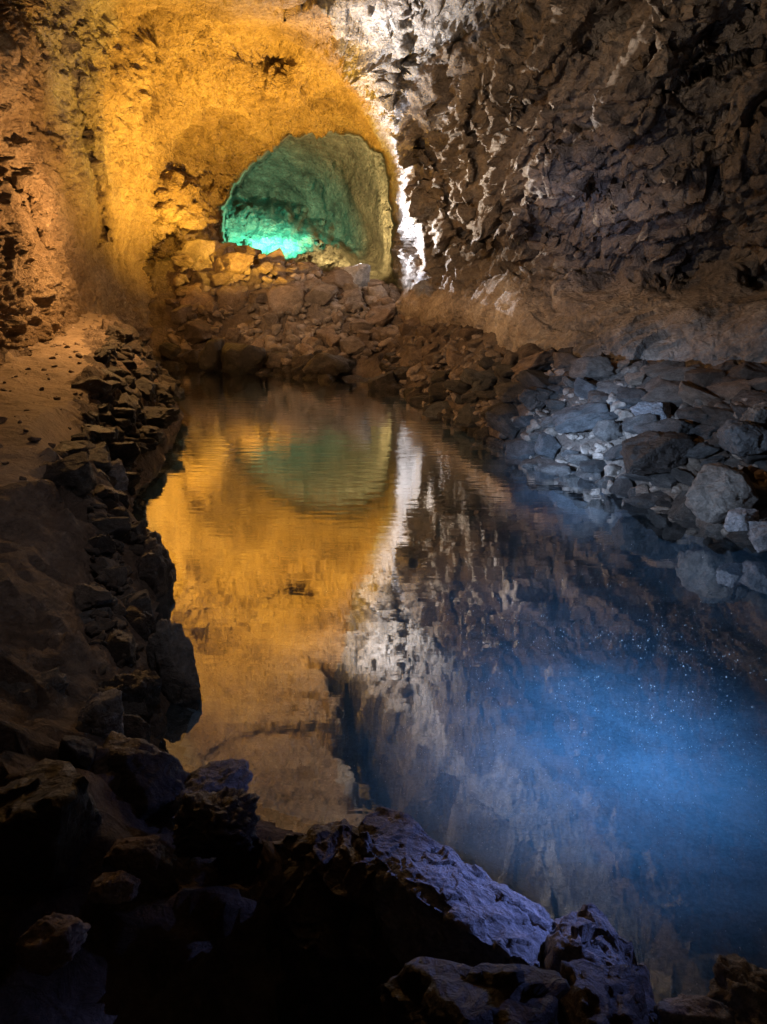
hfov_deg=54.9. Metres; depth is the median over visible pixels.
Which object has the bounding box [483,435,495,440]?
stone
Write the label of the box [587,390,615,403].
boulder
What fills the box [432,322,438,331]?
rock
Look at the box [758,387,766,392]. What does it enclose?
stone
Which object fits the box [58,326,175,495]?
rubble
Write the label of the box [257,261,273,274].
rock
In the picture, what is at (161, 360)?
rock
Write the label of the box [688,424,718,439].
stone
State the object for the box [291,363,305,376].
rock
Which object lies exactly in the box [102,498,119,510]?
rock
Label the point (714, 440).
stone
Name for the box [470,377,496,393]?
stone
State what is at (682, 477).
stone
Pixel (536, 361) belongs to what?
stone
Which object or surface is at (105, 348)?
rock
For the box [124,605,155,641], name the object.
rock
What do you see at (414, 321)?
rock
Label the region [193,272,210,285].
rock
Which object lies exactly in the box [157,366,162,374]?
rock
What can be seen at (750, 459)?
stone
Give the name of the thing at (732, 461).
stone
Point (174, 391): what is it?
rock
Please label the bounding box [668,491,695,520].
stone
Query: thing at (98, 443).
rock
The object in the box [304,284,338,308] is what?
rock
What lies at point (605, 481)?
stone
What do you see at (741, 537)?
stone
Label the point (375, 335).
rock
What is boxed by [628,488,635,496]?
stone
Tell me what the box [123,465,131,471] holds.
rock
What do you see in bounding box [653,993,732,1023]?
boulder
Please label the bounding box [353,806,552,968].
boulder
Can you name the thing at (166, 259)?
boulder
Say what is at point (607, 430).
stone
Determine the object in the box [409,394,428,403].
rock
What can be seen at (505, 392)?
stone
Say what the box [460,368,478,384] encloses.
stone
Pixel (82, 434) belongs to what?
rock
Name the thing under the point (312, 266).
rock
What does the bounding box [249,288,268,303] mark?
rock
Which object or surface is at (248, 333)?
rubble
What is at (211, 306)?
rock
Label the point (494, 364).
stone
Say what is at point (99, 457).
rock
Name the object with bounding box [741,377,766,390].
stone
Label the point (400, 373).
rock
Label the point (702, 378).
stone
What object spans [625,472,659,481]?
stone
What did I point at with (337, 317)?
rock
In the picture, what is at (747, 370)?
stone
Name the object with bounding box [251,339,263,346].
rock
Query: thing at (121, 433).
rock
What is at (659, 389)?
stone
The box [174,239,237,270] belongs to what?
boulder
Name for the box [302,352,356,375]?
boulder
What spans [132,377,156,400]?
rock
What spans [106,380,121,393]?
rock
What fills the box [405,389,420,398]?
rock
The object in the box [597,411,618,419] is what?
stone
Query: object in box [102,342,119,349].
rock
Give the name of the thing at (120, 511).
rock
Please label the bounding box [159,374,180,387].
rock
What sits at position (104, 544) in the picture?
rock
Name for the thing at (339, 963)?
boulder
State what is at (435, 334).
rock
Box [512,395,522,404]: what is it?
stone
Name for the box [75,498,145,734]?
gravel
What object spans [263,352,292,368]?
boulder
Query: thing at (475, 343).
rock
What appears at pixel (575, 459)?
stone
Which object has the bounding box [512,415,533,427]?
stone
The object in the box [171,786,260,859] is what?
boulder
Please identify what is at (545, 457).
stone
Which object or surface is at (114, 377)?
rock
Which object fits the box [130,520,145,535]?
rock
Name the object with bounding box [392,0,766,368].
cave wall
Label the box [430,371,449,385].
rock
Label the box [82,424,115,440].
rock
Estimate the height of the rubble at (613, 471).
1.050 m
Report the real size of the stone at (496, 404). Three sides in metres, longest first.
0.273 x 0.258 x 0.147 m
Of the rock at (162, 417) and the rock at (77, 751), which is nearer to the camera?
the rock at (77, 751)
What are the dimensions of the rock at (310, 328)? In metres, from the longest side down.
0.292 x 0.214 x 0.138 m
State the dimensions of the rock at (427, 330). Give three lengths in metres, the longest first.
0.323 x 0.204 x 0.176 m
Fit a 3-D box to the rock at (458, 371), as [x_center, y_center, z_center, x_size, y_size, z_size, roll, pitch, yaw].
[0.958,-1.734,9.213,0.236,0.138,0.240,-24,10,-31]
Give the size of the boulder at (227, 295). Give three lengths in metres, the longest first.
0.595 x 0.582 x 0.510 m
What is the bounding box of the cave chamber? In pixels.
[220,131,397,286]
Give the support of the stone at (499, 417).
on the ground
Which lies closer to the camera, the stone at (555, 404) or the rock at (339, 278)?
the stone at (555, 404)
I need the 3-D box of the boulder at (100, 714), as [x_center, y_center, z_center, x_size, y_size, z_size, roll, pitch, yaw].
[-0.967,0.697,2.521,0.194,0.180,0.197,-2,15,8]
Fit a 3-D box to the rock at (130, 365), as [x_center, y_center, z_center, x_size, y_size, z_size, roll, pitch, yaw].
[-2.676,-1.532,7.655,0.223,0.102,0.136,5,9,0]
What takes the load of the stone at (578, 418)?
on the ground
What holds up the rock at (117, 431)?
on the ground
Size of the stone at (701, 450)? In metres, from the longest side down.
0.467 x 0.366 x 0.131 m
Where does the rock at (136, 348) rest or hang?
on the ground
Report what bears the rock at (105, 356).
on the ground
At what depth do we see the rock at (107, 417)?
6.30 m
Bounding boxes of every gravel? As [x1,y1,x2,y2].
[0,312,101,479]
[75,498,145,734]
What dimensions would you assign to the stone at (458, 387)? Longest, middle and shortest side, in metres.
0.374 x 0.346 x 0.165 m
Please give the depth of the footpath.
5.95 m
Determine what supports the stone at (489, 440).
on the ground
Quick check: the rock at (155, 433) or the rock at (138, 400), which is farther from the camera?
the rock at (138, 400)
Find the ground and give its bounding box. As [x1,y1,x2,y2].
[0,253,766,1023]
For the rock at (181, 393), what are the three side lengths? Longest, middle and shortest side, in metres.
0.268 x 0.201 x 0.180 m
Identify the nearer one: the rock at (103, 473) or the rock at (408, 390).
the rock at (103, 473)
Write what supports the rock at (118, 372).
on the ground
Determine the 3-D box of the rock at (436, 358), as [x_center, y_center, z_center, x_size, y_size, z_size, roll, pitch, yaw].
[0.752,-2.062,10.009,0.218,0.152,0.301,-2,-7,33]
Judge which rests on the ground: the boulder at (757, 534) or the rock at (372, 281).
the rock at (372, 281)
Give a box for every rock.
[43,451,97,496]
[52,442,89,457]
[58,735,97,770]
[60,440,95,449]
[71,376,111,396]
[71,432,89,440]
[73,583,114,611]
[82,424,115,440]
[87,411,99,424]
[87,535,115,554]
[88,446,111,472]
[92,517,130,538]
[93,350,110,362]
[93,440,109,451]
[94,484,118,502]
[96,468,109,481]
[97,404,108,412]
[98,369,126,389]
[99,411,116,423]
[100,345,117,356]
[100,565,127,586]
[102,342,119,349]
[102,427,119,441]
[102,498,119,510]
[104,336,117,340]
[105,325,133,342]
[105,628,138,667]
[106,366,124,377]
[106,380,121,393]
[107,506,129,520]
[108,441,140,465]
[108,476,116,486]
[110,407,136,424]
[113,418,132,433]
[114,321,139,340]
[114,426,124,436]
[114,488,129,508]
[115,392,141,419]
[118,343,131,351]
[119,359,137,369]
[119,589,153,616]
[120,385,130,394]
[122,698,148,720]
[122,714,150,742]
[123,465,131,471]
[124,375,134,387]
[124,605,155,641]
[127,340,143,353]
[127,472,140,490]
[130,395,143,409]
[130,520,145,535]
[132,369,152,380]
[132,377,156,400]
[135,438,157,450]
[136,442,148,453]
[138,411,145,422]
[138,425,162,441]
[141,406,179,428]
[142,345,152,356]
[142,348,146,356]
[145,358,158,370]
[153,356,165,365]
[156,383,170,392]
[156,390,172,402]
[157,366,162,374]
[158,342,181,360]
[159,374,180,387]
[163,360,178,368]
[163,370,169,376]
[165,298,179,307]
[166,383,179,400]
[168,398,175,404]
[169,349,189,363]
[171,255,194,267]
[171,304,191,323]
[176,285,186,298]
[176,388,184,401]
[178,325,184,331]
[183,319,215,343]
[183,349,200,366]
[186,312,197,319]
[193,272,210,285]
[203,300,217,312]
[208,272,233,286]
[210,246,227,262]
[215,251,253,273]
[225,328,240,339]
[233,245,261,258]
[233,292,245,303]
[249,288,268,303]
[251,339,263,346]
[256,369,271,374]
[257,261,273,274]
[258,253,269,263]
[258,362,272,371]
[262,312,279,325]
[267,248,284,260]
[270,265,285,276]
[275,275,297,285]
[282,321,302,337]
[285,269,298,275]
[291,354,313,367]
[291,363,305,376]
[293,374,303,378]
[296,265,309,274]
[297,262,319,270]
[299,343,312,353]
[303,375,311,379]
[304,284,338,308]
[304,325,318,331]
[306,336,317,342]
[317,326,335,344]
[318,374,334,380]
[319,364,342,377]
[322,269,353,288]
[326,333,339,347]
[328,348,341,354]
[331,311,342,323]
[338,288,363,305]
[339,336,365,355]
[342,282,360,290]
[344,303,352,311]
[344,375,362,381]
[349,319,373,334]
[351,301,361,312]
[356,330,372,340]
[362,341,378,352]
[365,304,395,326]
[367,283,389,293]
[368,279,384,285]
[368,370,397,390]
[369,301,381,307]
[370,327,381,340]
[376,297,392,305]
[379,360,389,370]
[380,328,391,337]
[381,365,396,371]
[384,352,395,360]
[385,383,403,391]
[387,339,399,349]
[388,283,400,294]
[390,357,400,362]
[394,366,410,382]
[398,323,411,335]
[404,386,423,394]
[405,316,420,326]
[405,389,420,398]
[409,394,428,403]
[414,337,427,345]
[414,392,428,396]
[416,325,431,335]
[420,343,438,357]
[420,380,429,388]
[421,325,434,337]
[422,351,440,364]
[427,332,438,342]
[428,381,446,402]
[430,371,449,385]
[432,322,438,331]
[432,354,443,364]
[433,336,449,349]
[443,329,455,337]
[446,349,462,368]
[449,367,463,377]
[459,328,482,340]
[466,338,482,349]
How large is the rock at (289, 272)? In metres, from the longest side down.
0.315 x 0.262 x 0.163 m
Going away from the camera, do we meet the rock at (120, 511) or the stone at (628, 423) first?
the rock at (120, 511)
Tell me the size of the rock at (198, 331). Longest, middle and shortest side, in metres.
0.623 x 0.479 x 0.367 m
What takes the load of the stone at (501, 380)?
on the ground
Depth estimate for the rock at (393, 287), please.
13.49 m
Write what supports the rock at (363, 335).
on the ground
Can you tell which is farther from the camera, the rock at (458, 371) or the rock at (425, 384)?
the rock at (425, 384)
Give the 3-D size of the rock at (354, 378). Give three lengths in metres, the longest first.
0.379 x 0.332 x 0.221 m
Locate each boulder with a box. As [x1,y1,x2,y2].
[0,666,68,708]
[0,758,101,896]
[77,688,123,738]
[79,597,117,623]
[98,669,161,723]
[102,731,190,819]
[105,458,128,491]
[135,528,175,596]
[146,619,202,710]
[157,257,170,261]
[168,758,252,812]
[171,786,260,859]
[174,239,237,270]
[175,283,215,313]
[197,338,224,371]
[213,256,245,285]
[213,818,401,1023]
[216,285,248,314]
[220,343,265,374]
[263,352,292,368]
[266,283,304,316]
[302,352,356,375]
[340,264,370,286]
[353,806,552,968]
[368,285,386,296]
[380,957,570,1023]
[518,386,550,411]
[541,903,659,1023]
[557,959,649,1023]
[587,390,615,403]
[620,431,694,475]
[630,401,670,419]
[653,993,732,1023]
[685,462,759,523]
[706,953,766,1023]
[717,419,766,456]
[724,507,759,531]
[740,403,766,427]
[747,521,766,552]
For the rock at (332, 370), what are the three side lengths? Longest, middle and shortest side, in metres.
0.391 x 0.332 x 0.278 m
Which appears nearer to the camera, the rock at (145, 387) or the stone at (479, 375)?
the rock at (145, 387)
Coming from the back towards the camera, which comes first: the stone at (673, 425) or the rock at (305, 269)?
the rock at (305, 269)
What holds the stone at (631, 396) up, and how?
on the ground
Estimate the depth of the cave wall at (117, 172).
9.30 m
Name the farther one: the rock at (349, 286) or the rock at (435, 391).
the rock at (349, 286)
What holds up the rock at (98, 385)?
on the ground
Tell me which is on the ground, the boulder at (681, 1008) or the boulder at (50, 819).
the boulder at (50, 819)
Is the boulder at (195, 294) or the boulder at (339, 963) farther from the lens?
the boulder at (195, 294)
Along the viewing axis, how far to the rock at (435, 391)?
9.15 m
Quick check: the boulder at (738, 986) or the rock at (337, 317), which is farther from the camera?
the rock at (337, 317)
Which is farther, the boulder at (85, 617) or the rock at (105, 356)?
the rock at (105, 356)
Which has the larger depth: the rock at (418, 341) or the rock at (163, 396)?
the rock at (418, 341)
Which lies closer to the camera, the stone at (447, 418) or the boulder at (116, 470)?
the boulder at (116, 470)
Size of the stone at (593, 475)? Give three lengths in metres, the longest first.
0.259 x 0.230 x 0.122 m
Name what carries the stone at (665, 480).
on the ground
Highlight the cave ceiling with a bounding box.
[47,0,516,302]
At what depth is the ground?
2.13 m
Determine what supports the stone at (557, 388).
on the ground
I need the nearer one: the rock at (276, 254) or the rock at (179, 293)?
the rock at (179, 293)
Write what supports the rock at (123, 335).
on the ground
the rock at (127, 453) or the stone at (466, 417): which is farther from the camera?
the stone at (466, 417)
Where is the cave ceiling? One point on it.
(256, 79)
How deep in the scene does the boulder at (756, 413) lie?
5.28 m
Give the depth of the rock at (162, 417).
7.33 m
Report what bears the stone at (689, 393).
on the ground
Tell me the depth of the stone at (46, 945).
1.44 m
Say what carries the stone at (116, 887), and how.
on the ground
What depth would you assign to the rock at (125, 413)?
6.51 m
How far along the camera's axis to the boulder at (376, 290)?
13.11 m
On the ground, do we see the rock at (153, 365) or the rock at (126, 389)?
the rock at (153, 365)
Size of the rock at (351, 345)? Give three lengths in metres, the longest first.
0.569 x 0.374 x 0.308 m
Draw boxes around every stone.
[14,912,90,976]
[87,870,140,904]
[102,835,162,872]
[423,401,450,415]
[443,380,471,394]
[445,407,454,412]
[445,415,454,421]
[454,403,479,427]
[455,394,463,404]
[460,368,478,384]
[461,392,478,402]
[467,426,480,433]
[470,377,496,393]
[473,390,496,400]
[474,370,497,380]
[478,356,495,369]
[480,406,490,417]
[483,401,502,413]
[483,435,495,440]
[484,402,519,439]
[486,437,498,444]
[488,362,500,369]
[494,364,514,378]
[494,382,524,402]
[496,376,511,384]
[501,351,518,365]
[505,438,534,457]
[511,348,554,374]
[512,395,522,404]
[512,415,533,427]
[518,343,543,360]
[518,370,556,388]
[520,459,537,467]
[528,432,539,441]
[529,458,571,473]
[533,414,541,425]
[534,431,561,458]
[535,388,558,398]
[539,416,553,427]
[540,456,552,459]
[545,399,566,409]
[547,385,563,392]
[548,356,553,363]
[548,376,568,383]
[552,402,608,433]
[553,352,577,368]
[561,450,580,456]
[562,376,574,387]
[564,454,592,465]
[568,355,616,379]
[573,377,596,398]
[573,470,600,479]
[579,459,606,472]
[592,420,622,441]
[595,477,613,484]
[596,381,628,395]
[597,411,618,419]
[602,476,614,486]
[603,444,621,460]
[607,398,631,409]
[608,477,633,493]
[610,359,629,375]
[617,387,647,405]
[618,474,633,484]
[621,413,659,433]
[623,491,663,505]
[624,372,646,385]
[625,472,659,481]
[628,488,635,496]
[633,418,696,434]
[637,360,658,371]
[641,360,685,377]
[641,376,682,410]
[649,473,677,488]
[655,499,671,507]
[657,493,668,500]
[658,366,698,381]
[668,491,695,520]
[670,468,693,486]
[676,407,708,423]
[678,381,723,406]
[683,441,720,458]
[684,368,725,391]
[687,364,701,367]
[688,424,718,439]
[696,517,724,531]
[699,455,728,466]
[701,406,738,427]
[706,379,751,399]
[707,398,729,408]
[708,360,737,372]
[709,432,729,452]
[711,376,741,384]
[723,456,748,475]
[726,361,766,379]
[726,531,752,545]
[732,404,766,428]
[736,429,766,464]
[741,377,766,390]
[754,460,766,468]
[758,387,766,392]
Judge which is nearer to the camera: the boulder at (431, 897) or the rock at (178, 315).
the boulder at (431, 897)
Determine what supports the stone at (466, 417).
on the ground
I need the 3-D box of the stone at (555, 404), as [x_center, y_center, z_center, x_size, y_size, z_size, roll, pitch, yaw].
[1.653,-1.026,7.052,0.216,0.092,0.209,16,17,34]
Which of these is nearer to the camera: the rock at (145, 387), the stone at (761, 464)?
the stone at (761, 464)
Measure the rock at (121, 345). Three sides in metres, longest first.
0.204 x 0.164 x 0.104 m
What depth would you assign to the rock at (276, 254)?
13.74 m
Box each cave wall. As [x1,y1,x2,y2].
[0,0,256,365]
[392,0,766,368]
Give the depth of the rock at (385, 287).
13.22 m
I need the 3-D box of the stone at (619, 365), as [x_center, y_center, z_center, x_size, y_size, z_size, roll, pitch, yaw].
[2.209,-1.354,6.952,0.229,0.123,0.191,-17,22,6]
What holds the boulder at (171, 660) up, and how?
on the ground
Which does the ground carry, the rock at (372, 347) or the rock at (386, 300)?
the rock at (386, 300)
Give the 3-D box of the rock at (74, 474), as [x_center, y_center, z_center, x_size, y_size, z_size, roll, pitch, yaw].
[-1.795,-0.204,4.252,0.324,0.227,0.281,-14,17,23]
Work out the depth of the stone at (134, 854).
1.76 m
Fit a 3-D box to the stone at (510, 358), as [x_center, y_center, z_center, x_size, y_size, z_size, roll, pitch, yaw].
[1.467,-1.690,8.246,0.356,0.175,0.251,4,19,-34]
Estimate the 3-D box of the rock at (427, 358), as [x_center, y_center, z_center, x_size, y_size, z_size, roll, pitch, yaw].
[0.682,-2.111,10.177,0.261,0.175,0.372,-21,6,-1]
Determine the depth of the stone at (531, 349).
7.98 m
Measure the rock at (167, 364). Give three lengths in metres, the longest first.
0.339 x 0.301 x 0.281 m
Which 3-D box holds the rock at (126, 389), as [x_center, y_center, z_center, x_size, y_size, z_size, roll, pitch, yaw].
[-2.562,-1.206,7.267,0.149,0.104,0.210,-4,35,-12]
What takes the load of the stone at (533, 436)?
on the ground
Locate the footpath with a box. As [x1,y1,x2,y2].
[0,313,106,485]
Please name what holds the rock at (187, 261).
on the ground
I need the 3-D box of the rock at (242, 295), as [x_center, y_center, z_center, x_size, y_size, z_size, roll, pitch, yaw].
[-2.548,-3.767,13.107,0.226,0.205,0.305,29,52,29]
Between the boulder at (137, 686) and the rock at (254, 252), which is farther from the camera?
the rock at (254, 252)
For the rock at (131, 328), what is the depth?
8.46 m
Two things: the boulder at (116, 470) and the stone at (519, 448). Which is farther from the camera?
the stone at (519, 448)
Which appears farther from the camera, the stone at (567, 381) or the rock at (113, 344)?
the rock at (113, 344)
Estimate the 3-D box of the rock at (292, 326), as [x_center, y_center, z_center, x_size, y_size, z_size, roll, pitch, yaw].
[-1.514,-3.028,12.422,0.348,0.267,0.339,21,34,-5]
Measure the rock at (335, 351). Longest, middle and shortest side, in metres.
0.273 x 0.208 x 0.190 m
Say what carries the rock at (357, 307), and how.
on the ground
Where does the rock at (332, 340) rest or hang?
on the ground
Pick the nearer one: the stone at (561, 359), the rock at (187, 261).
the stone at (561, 359)
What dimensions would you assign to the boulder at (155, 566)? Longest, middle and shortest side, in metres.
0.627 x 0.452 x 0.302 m
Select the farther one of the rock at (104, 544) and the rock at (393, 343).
the rock at (393, 343)
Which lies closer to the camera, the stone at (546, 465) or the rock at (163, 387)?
the stone at (546, 465)
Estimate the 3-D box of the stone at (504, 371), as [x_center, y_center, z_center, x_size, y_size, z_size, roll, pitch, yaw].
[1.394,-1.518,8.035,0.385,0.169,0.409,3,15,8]
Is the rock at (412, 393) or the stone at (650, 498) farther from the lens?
the rock at (412, 393)
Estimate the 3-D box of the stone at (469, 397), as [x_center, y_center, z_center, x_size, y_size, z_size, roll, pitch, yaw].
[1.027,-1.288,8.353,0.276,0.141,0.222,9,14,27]
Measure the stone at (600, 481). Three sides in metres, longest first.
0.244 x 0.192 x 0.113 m
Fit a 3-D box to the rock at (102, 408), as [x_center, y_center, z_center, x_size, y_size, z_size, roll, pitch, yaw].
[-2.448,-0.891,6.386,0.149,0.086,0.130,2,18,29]
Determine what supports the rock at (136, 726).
on the ground
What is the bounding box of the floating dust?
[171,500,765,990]
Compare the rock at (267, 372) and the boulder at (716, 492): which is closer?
the boulder at (716, 492)
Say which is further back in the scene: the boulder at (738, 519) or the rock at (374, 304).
the rock at (374, 304)
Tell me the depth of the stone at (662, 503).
5.54 m
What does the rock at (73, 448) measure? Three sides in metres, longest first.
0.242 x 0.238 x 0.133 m
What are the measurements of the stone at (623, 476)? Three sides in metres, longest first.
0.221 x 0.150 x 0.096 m
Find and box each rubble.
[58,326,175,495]
[163,253,404,373]
[382,326,766,533]
[424,402,673,501]
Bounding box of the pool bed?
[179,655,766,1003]
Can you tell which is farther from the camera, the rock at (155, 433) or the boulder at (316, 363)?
the boulder at (316, 363)
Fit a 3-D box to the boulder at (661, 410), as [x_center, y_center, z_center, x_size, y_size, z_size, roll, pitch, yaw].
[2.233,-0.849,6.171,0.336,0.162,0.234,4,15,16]
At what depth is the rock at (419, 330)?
11.15 m
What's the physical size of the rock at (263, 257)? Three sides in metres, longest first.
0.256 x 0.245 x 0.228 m
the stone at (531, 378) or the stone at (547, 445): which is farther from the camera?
the stone at (531, 378)
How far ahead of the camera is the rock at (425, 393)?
9.60 m
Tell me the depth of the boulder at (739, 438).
5.11 m
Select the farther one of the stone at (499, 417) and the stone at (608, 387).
the stone at (499, 417)
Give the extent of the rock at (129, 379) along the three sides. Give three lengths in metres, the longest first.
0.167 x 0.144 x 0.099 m
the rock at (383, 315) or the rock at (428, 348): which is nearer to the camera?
the rock at (428, 348)
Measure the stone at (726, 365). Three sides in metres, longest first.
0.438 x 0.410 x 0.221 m
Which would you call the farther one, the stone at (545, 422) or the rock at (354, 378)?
the rock at (354, 378)
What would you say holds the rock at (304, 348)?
on the ground
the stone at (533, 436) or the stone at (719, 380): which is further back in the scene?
the stone at (533, 436)
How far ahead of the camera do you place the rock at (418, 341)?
10.82 m
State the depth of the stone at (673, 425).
5.84 m
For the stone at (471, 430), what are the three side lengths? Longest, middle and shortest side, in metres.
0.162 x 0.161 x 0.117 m
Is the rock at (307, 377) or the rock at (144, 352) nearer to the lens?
the rock at (144, 352)
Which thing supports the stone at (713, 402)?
on the ground
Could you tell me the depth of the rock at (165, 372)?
8.90 m
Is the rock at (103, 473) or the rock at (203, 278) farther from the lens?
the rock at (203, 278)
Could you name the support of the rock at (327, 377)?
on the ground
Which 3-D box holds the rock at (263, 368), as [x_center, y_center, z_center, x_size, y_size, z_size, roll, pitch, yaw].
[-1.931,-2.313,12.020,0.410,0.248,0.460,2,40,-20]
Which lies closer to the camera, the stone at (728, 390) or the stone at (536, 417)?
the stone at (728, 390)
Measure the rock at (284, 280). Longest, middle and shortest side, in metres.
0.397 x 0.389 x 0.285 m
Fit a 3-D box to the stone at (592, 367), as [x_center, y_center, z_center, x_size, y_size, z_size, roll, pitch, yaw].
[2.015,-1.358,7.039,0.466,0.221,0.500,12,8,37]
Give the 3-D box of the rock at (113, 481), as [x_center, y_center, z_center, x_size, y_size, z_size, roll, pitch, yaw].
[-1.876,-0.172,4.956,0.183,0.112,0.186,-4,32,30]
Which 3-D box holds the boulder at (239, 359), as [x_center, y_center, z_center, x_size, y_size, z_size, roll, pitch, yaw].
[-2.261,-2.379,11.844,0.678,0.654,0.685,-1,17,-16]
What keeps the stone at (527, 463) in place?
on the ground
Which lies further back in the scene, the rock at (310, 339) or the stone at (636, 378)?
the rock at (310, 339)
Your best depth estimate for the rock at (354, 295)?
12.93 m
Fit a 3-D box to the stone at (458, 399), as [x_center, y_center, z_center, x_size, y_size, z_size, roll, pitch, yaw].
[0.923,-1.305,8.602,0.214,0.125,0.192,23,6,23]
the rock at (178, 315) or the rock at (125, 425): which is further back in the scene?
the rock at (178, 315)
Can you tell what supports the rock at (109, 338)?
on the ground
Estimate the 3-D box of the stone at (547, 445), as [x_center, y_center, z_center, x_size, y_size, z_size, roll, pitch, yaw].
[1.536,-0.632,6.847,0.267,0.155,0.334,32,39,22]
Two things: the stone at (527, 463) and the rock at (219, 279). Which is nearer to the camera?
the stone at (527, 463)
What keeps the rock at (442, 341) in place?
on the ground
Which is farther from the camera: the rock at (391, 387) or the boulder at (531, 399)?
the rock at (391, 387)
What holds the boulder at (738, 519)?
on the boulder at (757, 534)
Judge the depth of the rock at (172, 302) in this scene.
13.10 m
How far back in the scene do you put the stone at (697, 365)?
6.55 m
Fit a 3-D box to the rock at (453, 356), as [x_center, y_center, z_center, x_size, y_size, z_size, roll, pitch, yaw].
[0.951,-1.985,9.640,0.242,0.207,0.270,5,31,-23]
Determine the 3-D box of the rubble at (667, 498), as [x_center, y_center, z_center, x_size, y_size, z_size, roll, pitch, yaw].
[1.234,-0.682,7.526,0.379,0.226,4.695,-7,21,-20]
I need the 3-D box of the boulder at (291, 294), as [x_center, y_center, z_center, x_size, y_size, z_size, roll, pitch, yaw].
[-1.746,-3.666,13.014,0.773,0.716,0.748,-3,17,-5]
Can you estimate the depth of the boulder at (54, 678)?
2.54 m
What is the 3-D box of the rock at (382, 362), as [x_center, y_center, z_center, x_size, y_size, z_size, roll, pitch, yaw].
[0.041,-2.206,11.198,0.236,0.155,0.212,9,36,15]
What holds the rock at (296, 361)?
on the ground
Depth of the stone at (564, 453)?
6.57 m
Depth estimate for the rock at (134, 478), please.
5.70 m
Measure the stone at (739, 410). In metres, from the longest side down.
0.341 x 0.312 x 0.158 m
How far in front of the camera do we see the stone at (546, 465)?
6.52 m
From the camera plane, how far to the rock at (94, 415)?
6.13 m
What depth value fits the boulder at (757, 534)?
4.57 m
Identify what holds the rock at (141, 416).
on the ground
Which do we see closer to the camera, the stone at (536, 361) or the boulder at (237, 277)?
the stone at (536, 361)
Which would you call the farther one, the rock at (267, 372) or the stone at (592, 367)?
the rock at (267, 372)
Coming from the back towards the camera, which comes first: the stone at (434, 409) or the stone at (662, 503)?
the stone at (434, 409)
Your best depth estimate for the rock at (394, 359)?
11.09 m
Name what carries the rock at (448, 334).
on the ground
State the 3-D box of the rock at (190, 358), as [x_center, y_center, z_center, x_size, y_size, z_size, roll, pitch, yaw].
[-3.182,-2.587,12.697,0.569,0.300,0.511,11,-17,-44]
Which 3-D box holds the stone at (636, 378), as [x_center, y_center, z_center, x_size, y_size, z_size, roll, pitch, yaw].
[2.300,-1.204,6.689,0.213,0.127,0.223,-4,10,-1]
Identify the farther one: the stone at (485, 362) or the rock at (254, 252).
the rock at (254, 252)
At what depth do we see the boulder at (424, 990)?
1.36 m
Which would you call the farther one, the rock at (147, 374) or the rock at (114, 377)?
the rock at (147, 374)
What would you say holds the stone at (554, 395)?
on the ground
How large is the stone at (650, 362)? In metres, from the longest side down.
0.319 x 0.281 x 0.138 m
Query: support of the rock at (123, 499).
on the ground
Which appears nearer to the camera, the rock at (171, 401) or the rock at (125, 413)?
the rock at (125, 413)
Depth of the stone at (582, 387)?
6.82 m
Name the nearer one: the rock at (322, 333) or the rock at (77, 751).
the rock at (77, 751)
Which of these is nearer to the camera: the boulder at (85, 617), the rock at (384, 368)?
the boulder at (85, 617)
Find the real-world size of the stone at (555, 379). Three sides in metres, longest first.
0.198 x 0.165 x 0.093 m
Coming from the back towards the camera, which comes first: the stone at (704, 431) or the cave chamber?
the cave chamber
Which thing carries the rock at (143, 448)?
on the ground
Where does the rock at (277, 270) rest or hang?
on the ground
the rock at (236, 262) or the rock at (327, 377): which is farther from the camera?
the rock at (236, 262)
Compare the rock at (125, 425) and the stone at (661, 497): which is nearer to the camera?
the stone at (661, 497)
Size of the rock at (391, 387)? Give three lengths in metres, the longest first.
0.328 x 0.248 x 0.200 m
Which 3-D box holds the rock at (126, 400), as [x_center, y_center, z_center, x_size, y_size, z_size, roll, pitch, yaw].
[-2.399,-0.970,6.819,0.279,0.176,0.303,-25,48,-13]
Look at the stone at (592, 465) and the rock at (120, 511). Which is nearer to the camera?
the rock at (120, 511)
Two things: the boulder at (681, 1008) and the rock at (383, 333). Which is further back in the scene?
the rock at (383, 333)
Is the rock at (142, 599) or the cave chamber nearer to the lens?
the rock at (142, 599)
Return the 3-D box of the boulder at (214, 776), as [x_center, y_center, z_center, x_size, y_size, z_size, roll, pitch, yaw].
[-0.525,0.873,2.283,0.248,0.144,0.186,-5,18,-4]
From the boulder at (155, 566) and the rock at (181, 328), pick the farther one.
the rock at (181, 328)
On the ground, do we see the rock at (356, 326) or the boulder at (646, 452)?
the rock at (356, 326)
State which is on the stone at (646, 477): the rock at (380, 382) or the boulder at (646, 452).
the boulder at (646, 452)
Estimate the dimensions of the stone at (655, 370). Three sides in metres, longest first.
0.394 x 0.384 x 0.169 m
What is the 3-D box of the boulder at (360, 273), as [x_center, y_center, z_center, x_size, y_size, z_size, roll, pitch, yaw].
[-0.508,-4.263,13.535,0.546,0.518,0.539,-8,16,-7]
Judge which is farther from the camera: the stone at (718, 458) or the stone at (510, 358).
the stone at (510, 358)
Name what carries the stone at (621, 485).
on the ground
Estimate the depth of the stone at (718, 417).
5.66 m
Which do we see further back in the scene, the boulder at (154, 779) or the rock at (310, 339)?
the rock at (310, 339)
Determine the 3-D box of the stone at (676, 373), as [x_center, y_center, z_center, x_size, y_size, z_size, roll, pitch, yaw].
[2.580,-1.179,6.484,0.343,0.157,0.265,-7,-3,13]

